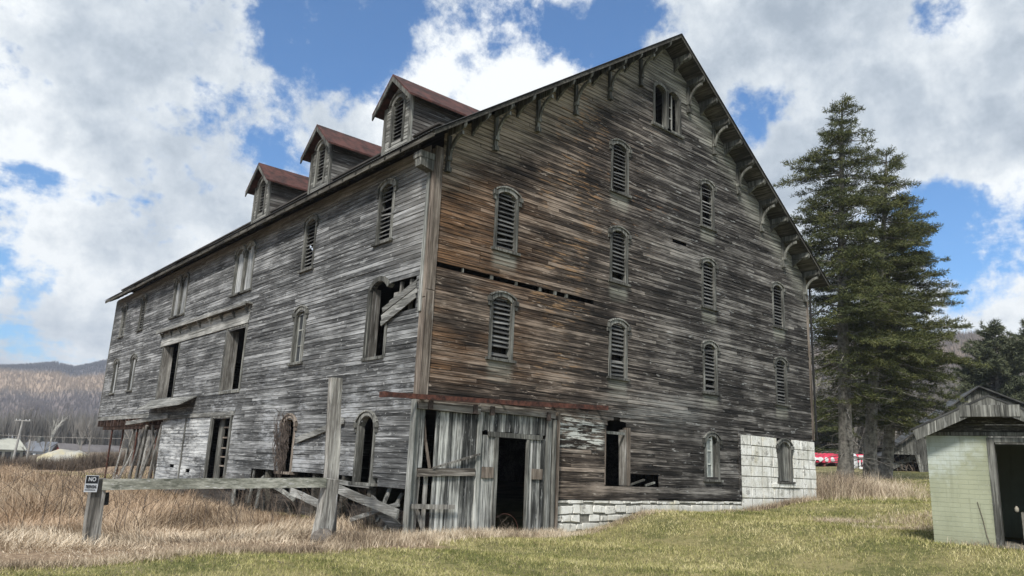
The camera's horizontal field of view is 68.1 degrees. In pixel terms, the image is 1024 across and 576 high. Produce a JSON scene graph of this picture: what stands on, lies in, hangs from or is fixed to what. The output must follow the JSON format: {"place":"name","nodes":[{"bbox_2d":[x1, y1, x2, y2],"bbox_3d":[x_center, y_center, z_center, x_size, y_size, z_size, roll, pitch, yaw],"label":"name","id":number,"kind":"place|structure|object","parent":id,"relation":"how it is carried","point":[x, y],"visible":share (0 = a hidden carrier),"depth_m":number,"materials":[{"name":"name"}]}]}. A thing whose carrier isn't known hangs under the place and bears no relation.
{"place":"outdoors","nodes":[
{"label":"outdoors","id":0,"kind":"place"},
{"bbox_2d":[0,365,105,417],"bbox_3d":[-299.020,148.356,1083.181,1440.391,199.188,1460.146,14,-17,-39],"label":"hills","id":1,"kind":"structure","parent":0,"point":[38,386],"depth_m":787.80,"materials":[{"name":"brown plant"}]},
{"bbox_2d":[0,360,106,444],"bbox_3d":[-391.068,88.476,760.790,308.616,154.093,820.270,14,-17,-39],"label":"woods","id":2,"kind":"object","parent":1,"relation":"on","point":[35,401],"visible":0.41,"depth_m":774.05,"materials":[{"name":"plant"}]},
{"bbox_2d":[0,445,1023,575],"bbox_3d":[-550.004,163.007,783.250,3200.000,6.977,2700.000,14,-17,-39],"label":"ground","id":3,"kind":"structure","parent":0,"point":[510,498],"depth_m":14.93,"materials":[{"name":"green plant"}]},
{"bbox_2d":[0,433,25,459],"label":"house","id":4,"kind":"structure","parent":3,"relation":"on","point":[7,445],"depth_m":130.37,"materials":[{"name":"beige"}]},
{"bbox_2d":[4,452,10,458],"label":"window","id":5,"kind":"structure","parent":4,"relation":"in","point":[6,453],"depth_m":129.19,"materials":[{"name":"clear glass"}]},
{"bbox_2d":[13,419,30,457],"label":"utility pole","id":6,"kind":"object","parent":3,"relation":"on","point":[17,442],"visible":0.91,"depth_m":124.01,"materials":[{"name":"white paint"}]},
{"bbox_2d":[21,437,34,456],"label":"bare tree","id":7,"kind":"object","parent":3,"relation":"on","point":[24,444],"visible":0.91,"depth_m":107.77,"materials":[{"name":"grey plant"}]},
{"bbox_2d":[26,439,30,458],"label":"wooden pole","id":8,"kind":"object","parent":3,"relation":"on","point":[28,448],"visible":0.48,"depth_m":99.51,"materials":[{"name":"grey wood"}]},
{"bbox_2d":[23,436,58,456],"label":"house","id":9,"kind":"structure","parent":3,"relation":"on","point":[37,449],"depth_m":132.29,"materials":[{"name":"white paint"}]},
{"bbox_2d":[38,432,56,453],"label":"bare tree","id":10,"kind":"object","parent":3,"relation":"on","point":[47,440],"visible":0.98,"depth_m":117.32,"materials":[{"name":"grey plant"}]},
{"bbox_2d":[48,416,67,451],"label":"bare tree","id":11,"kind":"object","parent":3,"relation":"on","point":[55,429],"visible":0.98,"depth_m":126.67,"materials":[{"name":"grey plant"}]},
{"bbox_2d":[36,449,88,460],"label":"tarp mound","id":12,"kind":"object","parent":3,"relation":"on","point":[63,452],"visible":0.2,"depth_m":73.77,"materials":[{"name":"beige plastic"}]},
{"bbox_2d":[6,435,128,438],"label":"overhead wire","id":13,"kind":"object","parent":3,"relation":"on","point":[65,437],"visible":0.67,"depth_m":63.31,"materials":[{"name":"grey metal"}]},
{"bbox_2d":[0,447,157,470],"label":"edge brush","id":14,"kind":"object","parent":3,"relation":"on","point":[99,458],"visible":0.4,"depth_m":65.52,"materials":[{"name":"brown plant"}]},
{"bbox_2d":[0,403,159,447],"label":"thicket","id":15,"kind":"object","parent":3,"relation":"on","point":[32,427],"visible":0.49,"depth_m":177.05,"materials":[{"name":"plant"}]},
{"bbox_2d":[70,414,93,450],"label":"bare tree","id":16,"kind":"object","parent":3,"relation":"on","point":[82,439],"visible":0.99,"depth_m":102.88,"materials":[{"name":"grey wood"}]},
{"bbox_2d":[51,438,122,451],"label":"house","id":17,"kind":"structure","parent":3,"relation":"on","point":[75,447],"depth_m":127.48,"materials":[{"name":"white"}]},
{"bbox_2d":[21,455,154,483],"bbox_3d":[-17.967,8.448,34.772,6.788,1.496,12.906,14,-17,-39],"label":"brush","id":18,"kind":"object","parent":3,"relation":"on","point":[119,469],"visible":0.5,"depth_m":34.85,"materials":[{"name":"brown plant"}]},
{"bbox_2d":[80,420,98,453],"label":"bare tree","id":19,"kind":"object","parent":3,"relation":"on","point":[91,435],"visible":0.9,"depth_m":116.17,"materials":[{"name":"grey plant"}]},
{"bbox_2d":[125,429,141,465],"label":"bare tree","id":20,"kind":"object","parent":3,"relation":"on","point":[132,445],"visible":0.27,"depth_m":61.46,"materials":[{"name":"grey plant"}]},
{"bbox_2d":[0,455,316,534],"bbox_3d":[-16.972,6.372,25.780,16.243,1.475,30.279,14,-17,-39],"label":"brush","id":21,"kind":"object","parent":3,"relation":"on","point":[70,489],"visible":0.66,"depth_m":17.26,"materials":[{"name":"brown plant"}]},
{"bbox_2d":[81,377,342,544],"bbox_3d":[-5.320,3.232,14.316,4.530,3.482,0.558,11,-16,-31],"label":"wooden fence","id":22,"kind":"object","parent":3,"relation":"on","point":[327,484],"visible":0.86,"depth_m":14.54,"materials":[{"name":"wood"}]},
{"bbox_2d":[84,475,98,491],"bbox_3d":[-7.198,3.351,12.978,0.202,0.277,0.020,14,-17,-39],"label":"notice sign","id":23,"kind":"object","parent":22,"relation":"attached to","point":[91,483],"visible":1,"depth_m":12.97,"materials":[{"name":"white metal"}]},
{"bbox_2d":[290,488,317,506],"bbox_3d":[-5.188,5.306,19.121,0.061,0.430,1.832,14,-17,-39],"label":"plank","id":24,"kind":"object","parent":22,"relation":"attached to","point":[313,501],"visible":0.63,"depth_m":19.14,"materials":[{"name":"grey wood"}]},
{"bbox_2d":[0,459,424,566],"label":"dry grass","id":25,"kind":"structure","parent":3,"relation":"on","point":[30,535],"depth_m":16.81,"materials":[{"name":"beige plant"}]},
{"bbox_2d":[197,476,403,530],"bbox_3d":[-6.236,5.648,20.307,3.110,1.260,10.053,14,-17,-39],"label":"brush","id":26,"kind":"object","parent":3,"relation":"on","point":[311,510],"visible":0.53,"depth_m":19.52,"materials":[{"name":"brown plant"}]},
{"bbox_2d":[310,528,332,543],"bbox_3d":[-3.699,4.846,14.665,0.437,0.386,0.355,14,-17,-39],"label":"stone","id":27,"kind":"object","parent":3,"relation":"on","point":[320,532],"visible":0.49,"depth_m":14.54,"materials":[{"name":"grey stone"}]},
{"bbox_2d":[338,485,398,518],"bbox_3d":[-3.473,4.881,17.508,0.070,0.633,3.174,14,-17,-39],"label":"plank","id":28,"kind":"object","parent":3,"relation":"on","point":[384,508],"visible":0.83,"depth_m":17.17,"materials":[{"name":"grey wood"}]},
{"bbox_2d":[349,502,399,521],"bbox_3d":[-3.185,5.150,17.401,0.064,0.586,2.081,14,-17,-39],"label":"plank","id":29,"kind":"object","parent":3,"relation":"on","point":[374,511],"visible":0.68,"depth_m":17.47,"materials":[{"name":"grey wood"}]},
{"bbox_2d":[371,495,401,533],"bbox_3d":[-2.885,5.152,17.194,0.061,0.818,1.427,14,-17,-39],"label":"plank","id":30,"kind":"object","parent":3,"relation":"on","point":[390,522],"visible":0.41,"depth_m":16.93,"materials":[{"name":"grey wood"}]},
{"bbox_2d":[97,33,830,533],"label":"barn","id":31,"kind":"structure","parent":3,"relation":"on","point":[601,281],"depth_m":22.83,"materials":[{"name":"grey wood"}]},
{"bbox_2d":[108,358,119,394],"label":"window","id":32,"kind":"structure","parent":31,"relation":"in","point":[115,365],"depth_m":38.12,"materials":[{"name":"grey wood"}]},
{"bbox_2d":[116,303,127,338],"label":"window","id":33,"kind":"structure","parent":31,"relation":"in","point":[124,311],"depth_m":38.88,"materials":[{"name":"grey wood"}]},
{"bbox_2d":[125,353,137,391],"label":"window","id":34,"kind":"structure","parent":31,"relation":"in","point":[133,360],"depth_m":35.87,"materials":[{"name":"grey wood"}]},
{"bbox_2d":[135,294,147,331],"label":"window","id":35,"kind":"structure","parent":31,"relation":"in","point":[144,298],"depth_m":36.43,"materials":[{"name":"grey wood"}]},
{"bbox_2d":[168,275,183,319],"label":"window","id":36,"kind":"structure","parent":31,"relation":"in","point":[177,287],"depth_m":32.78,"materials":[{"name":"grey wood"}]},
{"bbox_2d":[176,272,189,316],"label":"window","id":37,"kind":"structure","parent":31,"relation":"in","point":[184,289],"depth_m":32.10,"materials":[{"name":"grey wood"}]},
{"bbox_2d":[213,418,226,477],"bbox_3d":[-10.224,5.618,26.497,0.050,2.090,0.460,14,-17,-39],"label":"door leaf","id":38,"kind":"structure","parent":31,"relation":"in","point":[222,424],"depth_m":26.46,"materials":[{"name":"grey wood"}]},
{"bbox_2d":[228,245,247,297],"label":"window","id":39,"kind":"structure","parent":31,"relation":"in","point":[238,258],"depth_m":27.65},
{"bbox_2d":[238,240,257,294],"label":"window","id":40,"kind":"structure","parent":31,"relation":"in","point":[249,260],"depth_m":26.98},
{"bbox_2d":[272,409,290,477],"bbox_3d":[-6.734,4.557,22.060,0.158,2.107,1.018,14,-17,-39],"label":"dead vine","id":41,"kind":"object","parent":31,"relation":"attached to","point":[280,446],"visible":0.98,"depth_m":21.99,"materials":[{"name":"plant"}]},
{"bbox_2d":[275,413,297,474],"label":"window","id":42,"kind":"structure","parent":31,"relation":"in","point":[290,415],"depth_m":21.81,"materials":[{"name":"grey wood"}]},
{"bbox_2d":[286,305,309,365],"bbox_3d":[-6.351,1.414,22.752,0.250,1.810,0.990,14,-17,-39],"label":"window","id":43,"kind":"structure","parent":31,"relation":"in","point":[298,338],"depth_m":22.86,"materials":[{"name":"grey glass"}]},
{"bbox_2d":[297,214,319,273],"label":"window","id":44,"kind":"structure","parent":31,"relation":"in","point":[307,229],"depth_m":23.51,"materials":[{"name":"grey wood"}]},
{"bbox_2d":[295,418,343,442],"bbox_3d":[-5.238,3.880,20.561,0.065,0.664,2.644,14,-17,-39],"label":"plank","id":45,"kind":"object","parent":31,"relation":"attached to","point":[313,433],"visible":0.74,"depth_m":20.76,"materials":[{"name":"grey wood"}]},
{"bbox_2d":[348,410,378,486],"bbox_3d":[-3.601,3.938,18.746,0.250,1.830,1.110,14,-17,-39],"label":"window","id":46,"kind":"structure","parent":31,"relation":"in","point":[359,427],"depth_m":18.91,"materials":[{"name":"grey wood"}]},
{"bbox_2d":[360,276,394,361],"bbox_3d":[-3.386,0.780,19.508,0.310,2.180,1.120,14,-17,-39],"label":"window","id":47,"kind":"structure","parent":31,"relation":"in","point":[373,299],"depth_m":19.71,"materials":[{"name":"grey wood"}]},
{"bbox_2d":[371,178,397,247],"bbox_3d":[-3.253,-2.006,20.165,0.410,1.810,1.010,14,-17,-39],"label":"window","id":48,"kind":"structure","parent":31,"relation":"in","point":[379,240],"depth_m":20.25,"materials":[{"name":"grey wood"}]},
{"bbox_2d":[417,409,477,533],"bbox_3d":[-1.520,4.311,17.446,1.654,2.894,0.039,13,-17,-39],"label":"sliding door","id":49,"kind":"structure","parent":31,"relation":"in","point":[455,433],"depth_m":17.57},
{"bbox_2d":[485,291,518,363],"bbox_3d":[-0.344,0.987,19.373,1.010,1.810,0.410,14,-17,-39],"label":"window","id":50,"kind":"structure","parent":31,"relation":"in","point":[497,309],"depth_m":19.40,"materials":[{"name":"grey wood"}]},
{"bbox_2d":[491,186,523,256],"bbox_3d":[-0.226,-1.775,20.025,1.010,1.810,0.410,14,-17,-39],"label":"window","id":51,"kind":"structure","parent":31,"relation":"in","point":[501,212],"depth_m":20.07,"materials":[{"name":"grey wood"}]},
{"bbox_2d":[477,412,546,531],"bbox_3d":[0.030,4.635,18.733,2.154,3.007,0.082,14,-17,-39],"label":"door frame","id":52,"kind":"structure","parent":31,"relation":"in","point":[496,425],"depth_m":18.89,"materials":[{"name":"grey wood"}]},
{"bbox_2d":[606,318,630,381],"bbox_3d":[3.010,1.794,22.184,1.010,1.810,0.410,14,-17,-39],"label":"window","id":53,"kind":"structure","parent":31,"relation":"in","point":[612,328],"depth_m":22.22,"materials":[{"name":"grey wood"}]},
{"bbox_2d":[607,225,631,286],"bbox_3d":[3.128,-0.967,22.836,1.010,1.810,0.410,14,-17,-39],"label":"window","id":54,"kind":"structure","parent":31,"relation":"in","point":[613,269],"depth_m":22.89,"materials":[{"name":"grey wood"}]},
{"bbox_2d":[608,138,631,198],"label":"window","id":55,"kind":"structure","parent":31,"relation":"in","point":[615,154],"depth_m":23.55,"materials":[{"name":"grey wood"}]},
{"bbox_2d":[619,430,626,485],"bbox_3d":[3.169,4.854,21.719,0.085,1.561,0.255,14,-17,-39],"label":"door leaf","id":56,"kind":"structure","parent":31,"relation":"in","point":[622,438],"depth_m":21.68,"materials":[{"name":"grey wood"}]},
{"bbox_2d":[652,82,667,129],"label":"window","id":57,"kind":"structure","parent":31,"relation":"in","point":[660,86],"depth_m":25.48,"materials":[{"name":"grey wood"}]},
{"bbox_2d":[667,89,683,137],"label":"window","id":58,"kind":"structure","parent":31,"relation":"in","point":[673,93],"depth_m":25.92,"materials":[{"name":"grey wood"}]},
{"bbox_2d":[698,179,717,231],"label":"window","id":59,"kind":"structure","parent":31,"relation":"in","point":[711,211],"depth_m":26.43,"materials":[{"name":"grey wood"}]},
{"bbox_2d":[699,257,718,311],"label":"window","id":60,"kind":"structure","parent":31,"relation":"in","point":[713,269],"depth_m":25.75,"materials":[{"name":"grey wood"}]},
{"bbox_2d":[700,340,720,395],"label":"window","id":61,"kind":"structure","parent":31,"relation":"in","point":[714,359],"depth_m":25.09,"materials":[{"name":"grey wood"}]},
{"bbox_2d":[702,431,723,481],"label":"window","id":62,"kind":"structure","parent":31,"relation":"in","point":[711,446],"depth_m":24.40,"materials":[{"name":"paint"}]},
{"bbox_2d":[770,281,787,330],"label":"window","id":63,"kind":"structure","parent":31,"relation":"in","point":[781,292],"depth_m":28.53,"materials":[{"name":"grey wood"}]},
{"bbox_2d":[773,356,790,406],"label":"window","id":64,"kind":"structure","parent":31,"relation":"in","point":[784,389],"depth_m":27.87,"materials":[{"name":"grey wood"}]},
{"bbox_2d":[776,438,795,483],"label":"window","id":65,"kind":"structure","parent":31,"relation":"in","point":[784,447],"depth_m":27.24,"materials":[{"name":"grey wood"}]},
{"bbox_2d":[495,514,522,531],"bbox_3d":[-0.127,5.775,18.549,0.832,0.657,0.965,0,-14,11],"label":"brush","id":66,"kind":"object","parent":3,"relation":"on","point":[504,524],"visible":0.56,"depth_m":18.47,"materials":[{"name":"brown plant"}]},
{"bbox_2d":[0,467,1023,571],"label":"weed fringe","id":67,"kind":"object","parent":3,"relation":"on","point":[850,489],"visible":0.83,"depth_m":16.82,"materials":[{"name":"beige plant"}]},
{"bbox_2d":[815,453,837,466],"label":"red stand","id":68,"kind":"object","parent":3,"relation":"on","point":[819,458],"visible":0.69,"depth_m":68.05,"materials":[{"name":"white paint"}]},
{"bbox_2d":[813,397,860,452],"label":"pine tree","id":69,"kind":"object","parent":3,"relation":"on","point":[827,431],"visible":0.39,"depth_m":82.40,"materials":[{"name":"green plant"}]},
{"bbox_2d":[816,470,875,492],"bbox_3d":[12.968,8.107,31.954,6.653,1.419,4.532,14,-17,-39],"label":"brush","id":70,"kind":"object","parent":3,"relation":"on","point":[841,480],"visible":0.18,"depth_m":30.22,"materials":[{"name":"brown plant"}]},
{"bbox_2d":[773,93,929,479],"bbox_3d":[17.308,0.193,40.215,7.474,20.569,7.867,14,-17,-39],"label":"spruce tree","id":71,"kind":"object","parent":3,"relation":"on","point":[843,264],"visible":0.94,"depth_m":39.71,"materials":[{"name":"green plant"}]},
{"bbox_2d":[854,454,857,467],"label":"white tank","id":72,"kind":"object","parent":3,"relation":"on","point":[856,463],"visible":0.12,"depth_m":63.90,"materials":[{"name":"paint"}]},
{"bbox_2d":[858,455,862,468],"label":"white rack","id":73,"kind":"object","parent":3,"relation":"on","point":[860,467],"visible":0.24,"depth_m":62.22,"materials":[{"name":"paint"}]},
{"bbox_2d":[813,145,958,480],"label":"spruce tree","id":74,"kind":"object","parent":3,"relation":"on","point":[890,261],"visible":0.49,"depth_m":41.89,"materials":[{"name":"green plant"}]},
{"bbox_2d":[893,455,915,468],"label":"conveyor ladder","id":75,"kind":"object","parent":3,"relation":"on","point":[909,457],"visible":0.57,"depth_m":57.17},
{"bbox_2d":[817,194,993,479],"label":"spruce tree","id":76,"kind":"object","parent":3,"relation":"on","point":[932,353],"visible":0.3,"depth_m":43.33,"materials":[{"name":"green plant"}]},
{"bbox_2d":[811,334,1023,453],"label":"thicket","id":77,"kind":"object","parent":3,"relation":"on","point":[858,432],"visible":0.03,"depth_m":89.29,"materials":[{"name":"plant"}]},
{"bbox_2d":[877,386,1023,471],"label":"old barn","id":78,"kind":"structure","parent":3,"relation":"on","point":[917,450],"depth_m":56.27,"materials":[{"name":"grey wood"}]},
{"bbox_2d":[910,395,1023,549],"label":"block shed","id":79,"kind":"structure","parent":3,"relation":"on","point":[971,463],"depth_m":14.92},
{"bbox_2d":[977,502,991,547],"bbox_3d":[9.074,4.570,14.521,0.214,0.903,0.021,-8,-17,36],"label":"vine","id":80,"kind":"object","parent":79,"relation":"attached to","point":[983,523],"visible":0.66,"depth_m":14.54,"materials":[{"name":"plant"}]},
{"bbox_2d":[1021,512,1023,533],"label":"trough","id":81,"kind":"object","parent":79,"relation":"in","point":[1022,514],"visible":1,"depth_m":15.02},
{"bbox_2d":[936,318,1023,443],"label":"pine tree","id":82,"kind":"object","parent":3,"relation":"on","point":[1001,378],"visible":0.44,"depth_m":61.38,"materials":[{"name":"green plant"}]},
{"bbox_2d":[989,318,1023,382],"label":"pine tree","id":83,"kind":"object","parent":3,"relation":"on","point":[1021,333],"visible":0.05,"depth_m":70.19,"materials":[{"name":"green plant"}]},
{"bbox_2d":[0,0,1023,365],"label":"sky","id":84,"kind":"structure","parent":0,"point":[134,134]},
{"bbox_2d":[894,454,918,470],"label":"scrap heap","id":85,"kind":"object","parent":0,"point":[912,468],"visible":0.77,"depth_m":57.17,"materials":[{"name":"metal"}]},
{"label":"hills","id":86,"kind":"structure","parent":0,"visible":0},
{"bbox_2d":[810,329,1003,396],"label":"hill woods","id":87,"kind":"object","parent":86,"relation":"on","point":[954,347],"visible":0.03,"depth_m":407.55,"materials":[{"name":"plant"}]}
]}

